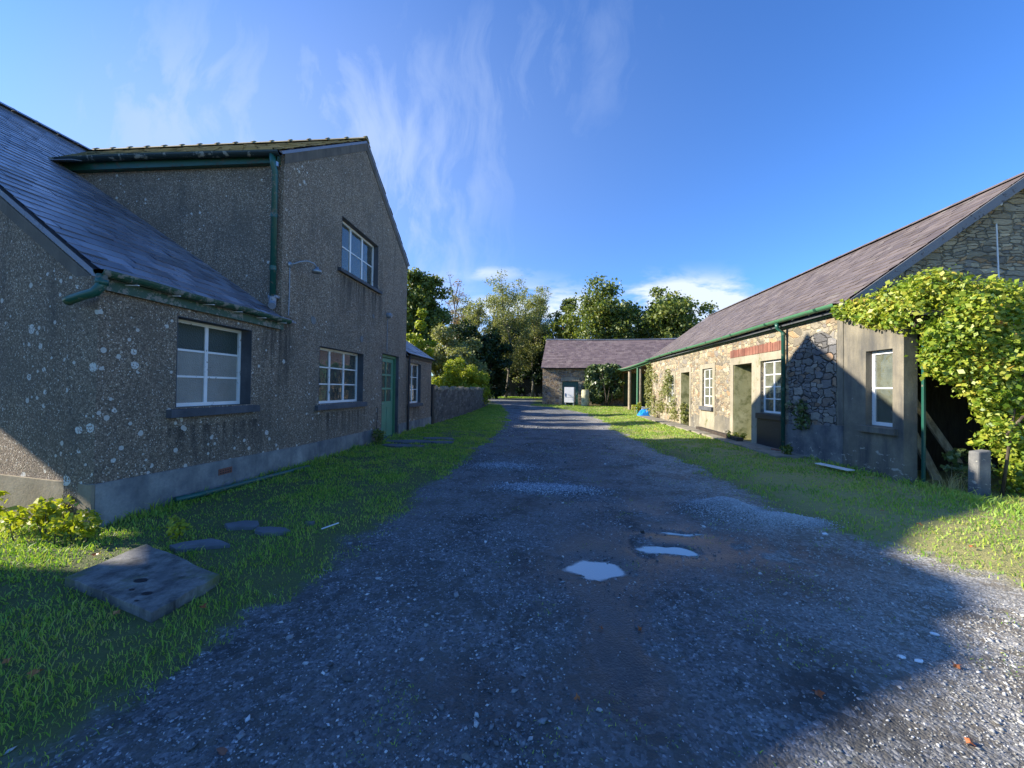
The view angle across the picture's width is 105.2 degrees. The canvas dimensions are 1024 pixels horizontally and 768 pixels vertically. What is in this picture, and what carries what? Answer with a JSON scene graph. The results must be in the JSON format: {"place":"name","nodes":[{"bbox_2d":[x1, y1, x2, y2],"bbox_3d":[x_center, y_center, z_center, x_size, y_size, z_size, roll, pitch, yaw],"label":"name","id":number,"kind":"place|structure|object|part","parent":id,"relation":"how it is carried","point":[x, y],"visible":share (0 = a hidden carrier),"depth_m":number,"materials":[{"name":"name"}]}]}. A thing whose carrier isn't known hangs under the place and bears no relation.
{"place":"outdoors","nodes":[
{"label":"outdoors","id":0,"kind":"place"},
{"bbox_2d":[0,404,531,767],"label":"grass","id":1,"kind":"structure","parent":0,"point":[473,420],"depth_m":3.44,"materials":[{"name":"green plant"}]},
{"bbox_2d":[0,393,1023,767],"bbox_3d":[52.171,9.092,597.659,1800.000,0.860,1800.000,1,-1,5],"label":"ground","id":2,"kind":"structure","parent":0,"point":[600,663],"depth_m":2.33,"materials":[{"name":"grey gravel"}]},
{"bbox_2d":[1,656,13,663],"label":"fallen leaf","id":3,"kind":"object","parent":2,"relation":"on","point":[5,660],"visible":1,"depth_m":1.91,"materials":[{"name":"brown plant"}]},
{"bbox_2d":[27,669,43,678],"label":"fallen leaf","id":4,"kind":"object","parent":2,"relation":"on","point":[34,671],"visible":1,"depth_m":1.84,"materials":[{"name":"brown plant"}]},
{"bbox_2d":[0,491,74,540],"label":"weed","id":5,"kind":"object","parent":2,"relation":"on","point":[43,511],"visible":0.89,"depth_m":3.53,"materials":[{"name":"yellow plant"}]},
{"bbox_2d":[41,503,106,543],"bbox_3d":[-3.792,1.218,3.417,0.468,0.339,0.285,1,-1,5],"label":"weed","id":6,"kind":"object","parent":2,"relation":"on","point":[81,529],"visible":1,"depth_m":3.39,"materials":[{"name":"green plant"}]},
{"bbox_2d":[65,544,219,622],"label":"concrete slab","id":7,"kind":"structure","parent":2,"relation":"on","point":[148,583],"depth_m":2.65,"materials":[{"name":"grey concrete"}]},
{"bbox_2d":[166,515,192,540],"bbox_3d":[-3.003,1.290,3.503,0.224,0.227,0.177,1,-1,5],"label":"weed","id":8,"kind":"object","parent":2,"relation":"on","point":[177,528],"visible":1,"depth_m":3.48,"materials":[{"name":"green plant"}]},
{"bbox_2d":[169,538,229,552],"bbox_3d":[-2.685,1.404,3.384,0.478,0.062,0.198,1,-1,-19],"label":"paving stone","id":9,"kind":"object","parent":2,"relation":"on","point":[209,543],"visible":0.73,"depth_m":3.34,"materials":[{"name":"stone"}]},
{"bbox_2d":[0,101,435,527],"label":"pebbledash house","id":10,"kind":"structure","parent":2,"relation":"on","point":[179,320],"depth_m":5.72,"materials":[{"name":"grey concrete"}]},
{"bbox_2d":[166,316,259,417],"bbox_3d":[-3.934,-0.197,5.145,0.280,1.189,1.380,1,-1,5],"label":"window","id":11,"kind":"structure","parent":10,"relation":"in","point":[213,360],"depth_m":5.23,"materials":[{"name":"white glass"}]},
{"bbox_2d":[315,346,366,410],"bbox_3d":[-3.648,-0.104,8.321,0.260,1.230,2.020,1,-1,5],"label":"window","id":12,"kind":"structure","parent":10,"relation":"in","point":[340,371],"depth_m":8.44,"materials":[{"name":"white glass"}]},
{"bbox_2d":[338,215,382,294],"bbox_3d":[-3.536,-2.919,9.072,0.240,1.200,2.060,1,-1,5],"label":"window","id":13,"kind":"structure","parent":10,"relation":"in","point":[359,254],"depth_m":9.18,"materials":[{"name":"white glass"}]},
{"bbox_2d":[381,354,395,436],"bbox_3d":[-3.502,0.336,10.847,0.142,2.275,1.140,1,-1,5],"label":"door","id":14,"kind":"structure","parent":10,"relation":"in","point":[388,362],"depth_m":11.05,"materials":[{"name":"green paint"}]},
{"bbox_2d":[410,363,422,406],"bbox_3d":[-3.232,0.032,12.866,0.220,1.420,1.390,1,-1,5],"label":"window","id":15,"kind":"structure","parent":10,"relation":"in","point":[415,369],"depth_m":13.24,"materials":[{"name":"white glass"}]},
{"bbox_2d":[216,747,227,754],"bbox_3d":[-1.146,1.450,1.548,0.044,0.019,0.024,1,-1,19],"label":"rock","id":16,"kind":"object","parent":2,"relation":"on","point":[222,750],"visible":1,"depth_m":1.54,"materials":[{"name":"brown stone"}]},
{"bbox_2d":[224,520,258,530],"bbox_3d":[-2.659,1.408,3.865,0.356,0.062,0.195,1,-1,-5],"label":"paving stone","id":17,"kind":"object","parent":2,"relation":"on","point":[245,525],"visible":0.73,"depth_m":3.81,"materials":[{"name":"stone"}]},
{"bbox_2d":[173,465,309,502],"bbox_3d":[-3.674,1.377,5.597,0.083,0.132,2.259,1,-1,9],"label":"drain pipe","id":18,"kind":"object","parent":2,"relation":"on","point":[182,498],"visible":0.81,"depth_m":5.16,"materials":[{"name":"metal"}]},
{"bbox_2d":[255,526,290,536],"bbox_3d":[-2.274,1.409,3.699,0.371,0.062,0.172,1,-1,5],"label":"paving stone","id":19,"kind":"object","parent":2,"relation":"on","point":[267,530],"visible":0.67,"depth_m":3.67,"materials":[{"name":"stone"}]},
{"bbox_2d":[305,521,314,525],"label":"paving stone","id":20,"kind":"object","parent":2,"relation":"on","point":[311,523],"visible":0.52,"depth_m":3.90,"materials":[{"name":"stone"}]},
{"bbox_2d":[371,427,385,443],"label":"weed","id":21,"kind":"object","parent":2,"relation":"on","point":[380,436],"visible":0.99,"depth_m":9.58,"materials":[{"name":"green plant"}]},
{"bbox_2d":[382,444,424,447],"bbox_3d":[-2.591,1.476,9.282,1.022,0.062,0.374,1,-1,5],"label":"paving stone","id":22,"kind":"object","parent":2,"relation":"on","point":[402,445],"visible":0.63,"depth_m":9.20,"materials":[{"name":"stone"}]},
{"bbox_2d":[386,439,430,443],"bbox_3d":[-2.636,1.480,9.968,1.158,0.062,0.550,1,-1,-11],"label":"paving stone","id":23,"kind":"object","parent":2,"relation":"on","point":[411,441],"visible":0.66,"depth_m":9.86,"materials":[{"name":"stone"}]},
{"bbox_2d":[406,308,436,374],"bbox_3d":[-7.612,-2.377,30.788,3.142,7.839,3.467,1,-1,5],"label":"tree","id":24,"kind":"object","parent":2,"relation":"on","point":[416,340],"visible":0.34,"depth_m":30.62,"materials":[{"name":"green plant"}]},
{"bbox_2d":[406,267,455,349],"bbox_3d":[-9.173,-4.680,37.874,6.748,12.789,6.274,1,-1,-27],"label":"tree","id":25,"kind":"object","parent":2,"relation":"on","point":[421,290],"visible":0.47,"depth_m":36.65,"materials":[{"name":"green plant"}]},
{"bbox_2d":[431,384,435,423],"bbox_3d":[-3.080,0.848,14.829,0.280,1.680,0.290,1,-1,5],"label":"gate post","id":26,"kind":"object","parent":2,"relation":"on","point":[432,401],"visible":0.4,"depth_m":14.69,"materials":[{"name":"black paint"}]},
{"bbox_2d":[423,437,453,439],"bbox_3d":[-1.998,1.495,10.618,0.778,0.062,0.509,1,-1,-17],"label":"paving stone","id":27,"kind":"object","parent":2,"relation":"on","point":[442,438],"visible":0.69,"depth_m":10.52,"materials":[{"name":"stone"}]},
{"bbox_2d":[431,441,453,443],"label":"paving stone","id":28,"kind":"object","parent":2,"relation":"on","point":[445,442],"visible":0.58,"depth_m":9.84,"materials":[{"name":"stone"}]},
{"bbox_2d":[445,274,467,346],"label":"tree","id":29,"kind":"object","parent":2,"relation":"on","point":[455,311],"visible":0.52,"depth_m":44.98,"materials":[{"name":"green plant"}]},
{"bbox_2d":[424,324,491,379],"bbox_3d":[-4.982,-1.776,33.559,6.585,7.110,4.676,1,-1,5],"label":"tree","id":30,"kind":"object","parent":2,"relation":"on","point":[458,349],"visible":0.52,"depth_m":32.96,"materials":[{"name":"green plant"}]},
{"bbox_2d":[434,386,487,422],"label":"block wall","id":31,"kind":"structure","parent":2,"relation":"on","point":[451,402],"depth_m":18.64,"materials":[{"name":"grey concrete"}]},
{"bbox_2d":[431,356,491,403],"bbox_3d":[-3.784,-0.136,27.842,5.111,3.702,3.990,1,-1,5],"label":"shrub","id":32,"kind":"object","parent":2,"relation":"on","point":[470,376],"visible":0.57,"depth_m":27.01,"materials":[{"name":"green plant"}]},
{"bbox_2d":[449,294,477,333],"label":"tree","id":33,"kind":"object","parent":2,"relation":"on","point":[461,308],"visible":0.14,"depth_m":53.73,"materials":[{"name":"green plant"}]},
{"bbox_2d":[443,318,484,370],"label":"tree","id":34,"kind":"object","parent":2,"relation":"on","point":[469,330],"visible":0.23,"depth_m":44.58,"materials":[{"name":"green plant"}]},
{"bbox_2d":[462,752,472,761],"bbox_3d":[-0.175,1.458,1.529,0.048,0.024,0.037,1,-1,5],"label":"rock","id":35,"kind":"object","parent":2,"relation":"on","point":[466,756],"visible":1,"depth_m":1.52,"materials":[{"name":"stone"}]},
{"bbox_2d":[462,297,494,372],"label":"tree","id":36,"kind":"object","parent":2,"relation":"on","point":[475,319],"visible":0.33,"depth_m":48.44,"materials":[{"name":"green plant"}]},
{"bbox_2d":[476,291,510,350],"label":"tree","id":37,"kind":"object","parent":2,"relation":"on","point":[490,312],"visible":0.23,"depth_m":56.14,"materials":[{"name":"green plant"}]},
{"bbox_2d":[477,327,514,398],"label":"tree","id":38,"kind":"object","parent":2,"relation":"on","point":[496,360],"visible":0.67,"depth_m":46.18,"materials":[{"name":"green plant"}]},
{"bbox_2d":[481,315,522,378],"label":"tree","id":39,"kind":"object","parent":2,"relation":"on","point":[496,325],"visible":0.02,"depth_m":59.28,"materials":[{"name":"green plant"}]},
{"bbox_2d":[450,460,557,470],"bbox_3d":[-0.167,1.516,7.375,2.130,0.054,1.096,1,-1,5],"label":"gravel heap","id":40,"kind":"object","parent":2,"relation":"on","point":[501,464],"visible":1,"depth_m":7.25,"materials":[{"name":"grey gravel"}]},
{"bbox_2d":[482,269,537,396],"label":"tree","id":41,"kind":"object","parent":2,"relation":"on","point":[504,312],"visible":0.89,"depth_m":48.70,"materials":[{"name":"green plant"}]},
{"bbox_2d":[493,320,529,394],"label":"tree","id":42,"kind":"object","parent":2,"relation":"on","point":[514,375],"visible":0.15,"depth_m":54.27,"materials":[{"name":"green plant"}]},
{"bbox_2d":[491,379,542,396],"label":"board fence","id":43,"kind":"object","parent":2,"relation":"on","point":[526,384],"visible":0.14,"depth_m":53.55,"materials":[{"name":"brown wood"}]},
{"bbox_2d":[507,286,531,363],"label":"tree","id":44,"kind":"object","parent":2,"relation":"on","point":[523,295],"visible":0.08,"depth_m":57.65,"materials":[{"name":"green plant"}]},
{"bbox_2d":[518,336,546,388],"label":"tree","id":45,"kind":"object","parent":2,"relation":"on","point":[537,378],"visible":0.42,"depth_m":52.05,"materials":[{"name":"green plant"}]},
{"bbox_2d":[513,285,552,396],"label":"tree","id":46,"kind":"object","parent":2,"relation":"on","point":[536,311],"visible":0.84,"depth_m":51.53,"materials":[{"name":"green plant"}]},
{"bbox_2d":[524,298,554,363],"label":"tree","id":47,"kind":"object","parent":2,"relation":"on","point":[550,316],"visible":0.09,"depth_m":57.28,"materials":[{"name":"green plant"}]},
{"bbox_2d":[468,480,622,497],"bbox_3d":[0.447,1.507,5.745,2.446,0.064,1.078,1,-1,5],"label":"gravel heap","id":48,"kind":"object","parent":2,"relation":"on","point":[549,488],"visible":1,"depth_m":5.63,"materials":[{"name":"grey gravel"}]},
{"bbox_2d":[541,297,578,359],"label":"tree","id":49,"kind":"object","parent":2,"relation":"on","point":[559,330],"visible":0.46,"depth_m":46.89,"materials":[{"name":"green plant"}]},
{"bbox_2d":[540,324,580,338],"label":"tree","id":50,"kind":"object","parent":2,"relation":"on","point":[545,333],"depth_m":51.82,"materials":[{"name":"green plant"}]},
{"bbox_2d":[564,387,574,404],"bbox_3d":[4.516,0.972,30.593,0.740,1.440,0.640,1,-1,19],"label":"fridge","id":51,"kind":"object","parent":2,"relation":"on","point":[569,394],"visible":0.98,"depth_m":30.34,"materials":[{"name":"white metal"}]},
{"bbox_3d":[4.432,0.648,30.334,0.740,0.800,0.085,1,-1,19],"label":"door","id":52,"kind":"part","parent":51,"relation":"part of","materials":[{"name":"white metal"}]},
{"bbox_3d":[4.427,1.253,30.342,0.740,0.370,0.055,1,-1,19],"label":"door","id":53,"kind":"part","parent":51,"relation":"part of","materials":[{"name":"white metal"}]},
{"bbox_2d":[116,430,1023,766],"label":"moss sprigs","id":54,"kind":"object","parent":2,"relation":"on","point":[634,568],"visible":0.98,"depth_m":2.17,"materials":[{"name":"green plant"}]},
{"bbox_2d":[581,390,588,405],"bbox_3d":[5.586,1.071,29.815,0.630,1.270,0.630,1,-1,5],"label":"water butt","id":55,"kind":"object","parent":2,"relation":"on","point":[584,397],"visible":0.96,"depth_m":29.57,"materials":[{"name":"green plastic"}]},
{"bbox_2d":[565,560,624,580],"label":"puddle","id":56,"kind":"object","parent":2,"relation":"on","point":[597,571],"visible":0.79,"depth_m":3.18,"materials":[{"name":"clear liquid"}]},
{"bbox_2d":[558,272,648,338],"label":"tree","id":57,"kind":"object","parent":2,"relation":"on","point":[606,318],"visible":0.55,"depth_m":41.54,"materials":[{"name":"green plant"}]},
{"bbox_2d":[582,362,624,405],"bbox_3d":[7.137,0.044,30.629,3.413,3.595,1.437,1,-1,16],"label":"shrub","id":58,"kind":"object","parent":2,"relation":"on","point":[607,374],"visible":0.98,"depth_m":30.32,"materials":[{"name":"green plant"}]},
{"bbox_2d":[541,338,676,405],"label":"stone barn","id":59,"kind":"structure","parent":2,"relation":"on","point":[566,362],"depth_m":31.82,"materials":[{"name":"stone"}]},
{"bbox_2d":[562,381,577,404],"bbox_3d":[4.707,0.802,31.583,1.270,2.000,0.090,1,-1,12],"label":"door","id":60,"kind":"structure","parent":59,"relation":"in","point":[565,384],"depth_m":31.57,"materials":[{"name":"teal paint"}]},
{"bbox_2d":[624,374,650,405],"bbox_3d":[9.856,0.548,30.754,2.060,2.730,0.060,1,-1,12],"label":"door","id":61,"kind":"structure","parent":59,"relation":"in","point":[633,376],"depth_m":30.78,"materials":[{"name":"green paint"}]},
{"bbox_2d":[618,361,650,412],"bbox_3d":[9.374,0.195,26.133,3.875,3.410,10.100,1,-1,5],"label":"veranda","id":62,"kind":"object","parent":2,"relation":"on","point":[640,366],"visible":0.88,"depth_m":23.59,"materials":[{"name":"green paint"}]},
{"bbox_2d":[621,300,649,338],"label":"tree","id":63,"kind":"object","parent":2,"relation":"on","point":[625,303],"visible":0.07,"depth_m":45.21,"materials":[{"name":"green plant"}]},
{"bbox_2d":[631,402,649,409],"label":"weed","id":64,"kind":"object","parent":2,"relation":"on","point":[639,406],"visible":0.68,"depth_m":22.96,"materials":[{"name":"green plant"}]},
{"bbox_2d":[637,409,650,415],"bbox_3d":[7.331,1.527,21.475,0.876,0.476,0.900,1,-1,5],"label":"tarpaulin","id":65,"kind":"object","parent":2,"relation":"on","point":[642,412],"visible":0.66,"depth_m":21.16,"materials":[{"name":"blue plastic"}]},
{"bbox_2d":[636,546,697,555],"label":"puddle","id":66,"kind":"object","parent":2,"relation":"on","point":[669,550],"visible":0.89,"depth_m":3.59,"materials":[{"name":"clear liquid"}]},
{"bbox_2d":[632,286,718,338],"bbox_3d":[17.061,-4.232,40.645,8.812,12.794,8.517,1,-1,5],"label":"tree","id":67,"kind":"object","parent":2,"relation":"on","point":[668,317],"visible":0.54,"depth_m":39.89,"materials":[{"name":"green plant"}]},
{"bbox_2d":[663,532,698,535],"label":"puddle","id":68,"kind":"object","parent":2,"relation":"on","point":[679,534],"visible":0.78,"depth_m":4.00,"materials":[{"name":"clear liquid"}]},
{"bbox_2d":[679,405,688,424],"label":"weed","id":69,"kind":"object","parent":2,"relation":"on","point":[685,413],"visible":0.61,"depth_m":15.90,"materials":[{"name":"green plant"}]},
{"bbox_2d":[653,496,848,532],"bbox_3d":[2.736,1.457,4.577,1.849,0.179,1.392,0,-1,40],"label":"gravel heap","id":70,"kind":"object","parent":2,"relation":"on","point":[778,515],"visible":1,"depth_m":4.42,"materials":[{"name":"grey gravel"}]},
{"bbox_2d":[532,404,1023,589],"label":"grass","id":71,"kind":"structure","parent":2,"relation":"on","point":[952,495],"depth_m":5.61,"materials":[{"name":"green plant"}]},
{"bbox_2d":[815,463,854,470],"bbox_3d":[5.842,1.499,7.090,0.153,0.035,0.773,1,-1,1],"label":"broken board","id":72,"kind":"object","parent":71,"relation":"on","point":[837,467],"visible":1,"depth_m":7.04,"materials":[{"name":"grey wood"}]},
{"bbox_2d":[811,689,824,699],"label":"fallen leaf","id":73,"kind":"object","parent":2,"relation":"on","point":[819,693],"visible":1,"depth_m":1.87,"materials":[{"name":"brown plant"}]},
{"bbox_2d":[645,172,1023,482],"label":"stone range","id":74,"kind":"structure","parent":2,"relation":"on","point":[751,366],"depth_m":8.07,"materials":[{"name":"grey stone"}]},
{"bbox_2d":[644,364,687,422],"bbox_3d":[7.258,0.320,18.801,0.744,3.055,5.710,1,-1,5],"label":"creeper","id":75,"kind":"object","parent":74,"relation":"attached to","point":[649,384],"visible":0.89,"depth_m":18.82,"materials":[{"name":"green plant"}]},
{"bbox_2d":[667,375,673,405],"bbox_3d":[7.240,0.280,17.786,0.170,1.356,1.020,1,-1,5],"label":"window","id":76,"kind":"structure","parent":74,"relation":"in","point":[671,393],"depth_m":17.76,"materials":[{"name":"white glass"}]},
{"bbox_2d":[698,368,713,410],"bbox_3d":[6.877,0.191,13.743,0.210,1.466,1.100,1,-1,5],"label":"window","id":77,"kind":"structure","parent":74,"relation":"in","point":[708,372],"depth_m":13.87,"materials":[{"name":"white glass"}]},
{"bbox_2d":[755,359,780,420],"bbox_3d":[6.548,0.144,9.862,0.210,1.496,1.130,1,-1,5],"label":"window","id":78,"kind":"structure","parent":74,"relation":"in","point":[772,369],"depth_m":9.94,"materials":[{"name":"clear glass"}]},
{"bbox_2d":[785,399,810,429],"bbox_3d":[6.354,0.672,8.685,0.324,0.712,0.840,1,-1,5],"label":"creeper","id":79,"kind":"object","parent":74,"relation":"attached to","point":[800,419],"visible":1,"depth_m":8.55,"materials":[{"name":"green plant"}]},
{"bbox_2d":[857,349,897,435],"bbox_3d":[6.294,0.131,6.667,0.220,1.416,0.740,1,-1,5],"label":"window","id":80,"kind":"structure","parent":74,"relation":"in","point":[882,361],"depth_m":6.72,"materials":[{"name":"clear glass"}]},
{"bbox_2d":[914,659,923,663],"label":"rock","id":81,"kind":"object","parent":2,"relation":"on","point":[921,661],"visible":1,"depth_m":2.11,"materials":[{"name":"white stone"}]},
{"bbox_2d":[917,432,942,480],"bbox_3d":[6.829,0.628,6.774,0.129,2.037,0.897,1,-1,-25],"label":"plank","id":82,"kind":"object","parent":2,"relation":"on","point":[930,466],"depth_m":6.49,"materials":[{"name":"brown wood"}]},
{"bbox_2d":[862,310,1022,483],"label":"lean to","id":83,"kind":"object","parent":2,"relation":"on","point":[949,415],"visible":0.12,"depth_m":7.19,"materials":[{"name":"teal paint"}]},
{"bbox_2d":[829,264,1023,495],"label":"climbing vine","id":84,"kind":"object","parent":83,"relation":"attached to","point":[973,332],"visible":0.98,"depth_m":5.64,"materials":[{"name":"green plant"}]},
{"bbox_2d":[917,400,967,480],"bbox_3d":[7.196,0.807,6.639,0.108,1.694,0.946,1,-1,-31],"label":"plank","id":85,"kind":"object","parent":2,"relation":"on","point":[939,436],"visible":0.29,"depth_m":6.61,"materials":[{"name":"brown wood"}]},
{"bbox_2d":[930,470,977,491],"bbox_3d":[6.444,1.396,5.678,0.404,0.333,0.542,1,-1,-26],"label":"dry grass tuft","id":86,"kind":"object","parent":2,"relation":"on","point":[951,485],"visible":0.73,"depth_m":5.68,"materials":[{"name":"plant"}]},
{"bbox_2d":[952,662,959,668],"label":"fallen leaf","id":87,"kind":"object","parent":2,"relation":"on","point":[956,665],"visible":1,"depth_m":2.07,"materials":[{"name":"orange plant"}]},
{"bbox_2d":[940,448,995,487],"bbox_3d":[6.810,1.271,5.822,0.577,0.596,0.500,1,-1,5],"label":"weed","id":88,"kind":"object","parent":2,"relation":"on","point":[953,456],"visible":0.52,"depth_m":5.88,"materials":[{"name":"green plant"}]},
{"bbox_2d":[964,737,976,746],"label":"fallen leaf","id":89,"kind":"object","parent":2,"relation":"on","point":[968,740],"visible":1,"depth_m":1.62,"materials":[{"name":"orange plant"}]},
{"bbox_2d":[967,449,990,496],"bbox_3d":[6.556,1.316,5.488,0.196,0.786,0.150,1,-1,5],"label":"concrete post","id":90,"kind":"object","parent":2,"relation":"on","point":[979,464],"visible":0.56,"depth_m":5.42,"materials":[{"name":"grey concrete"}]},
{"bbox_2d":[0,0,1023,375],"label":"sky","id":91,"kind":"structure","parent":0,"point":[724,152],"materials":[{"name":"blue"}]},
{"bbox_2d":[498,396,541,398],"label":"grass","id":92,"kind":"structure","parent":0,"point":[523,397],"depth_m":50.00,"materials":[{"name":"green plant"}]},
{"bbox_2d":[639,416,809,457],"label":"concrete path","id":93,"kind":"structure","parent":0,"point":[760,448],"depth_m":10.62,"materials":[{"name":"grey concrete"}]},
{"bbox_2d":[696,426,742,440],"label":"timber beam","id":94,"kind":"structure","parent":93,"relation":"on","point":[723,435],"depth_m":12.00,"materials":[{"name":"wood"}]},
{"bbox_2d":[726,430,746,439],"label":"weed","id":95,"kind":"object","parent":93,"relation":"on","point":[729,433],"visible":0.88,"depth_m":11.31,"materials":[{"name":"green plant"}]},
{"bbox_2d":[779,443,792,454],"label":"weed","id":96,"kind":"object","parent":93,"relation":"on","point":[788,449],"visible":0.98,"depth_m":8.62,"materials":[{"name":"green plant"}]}
]}

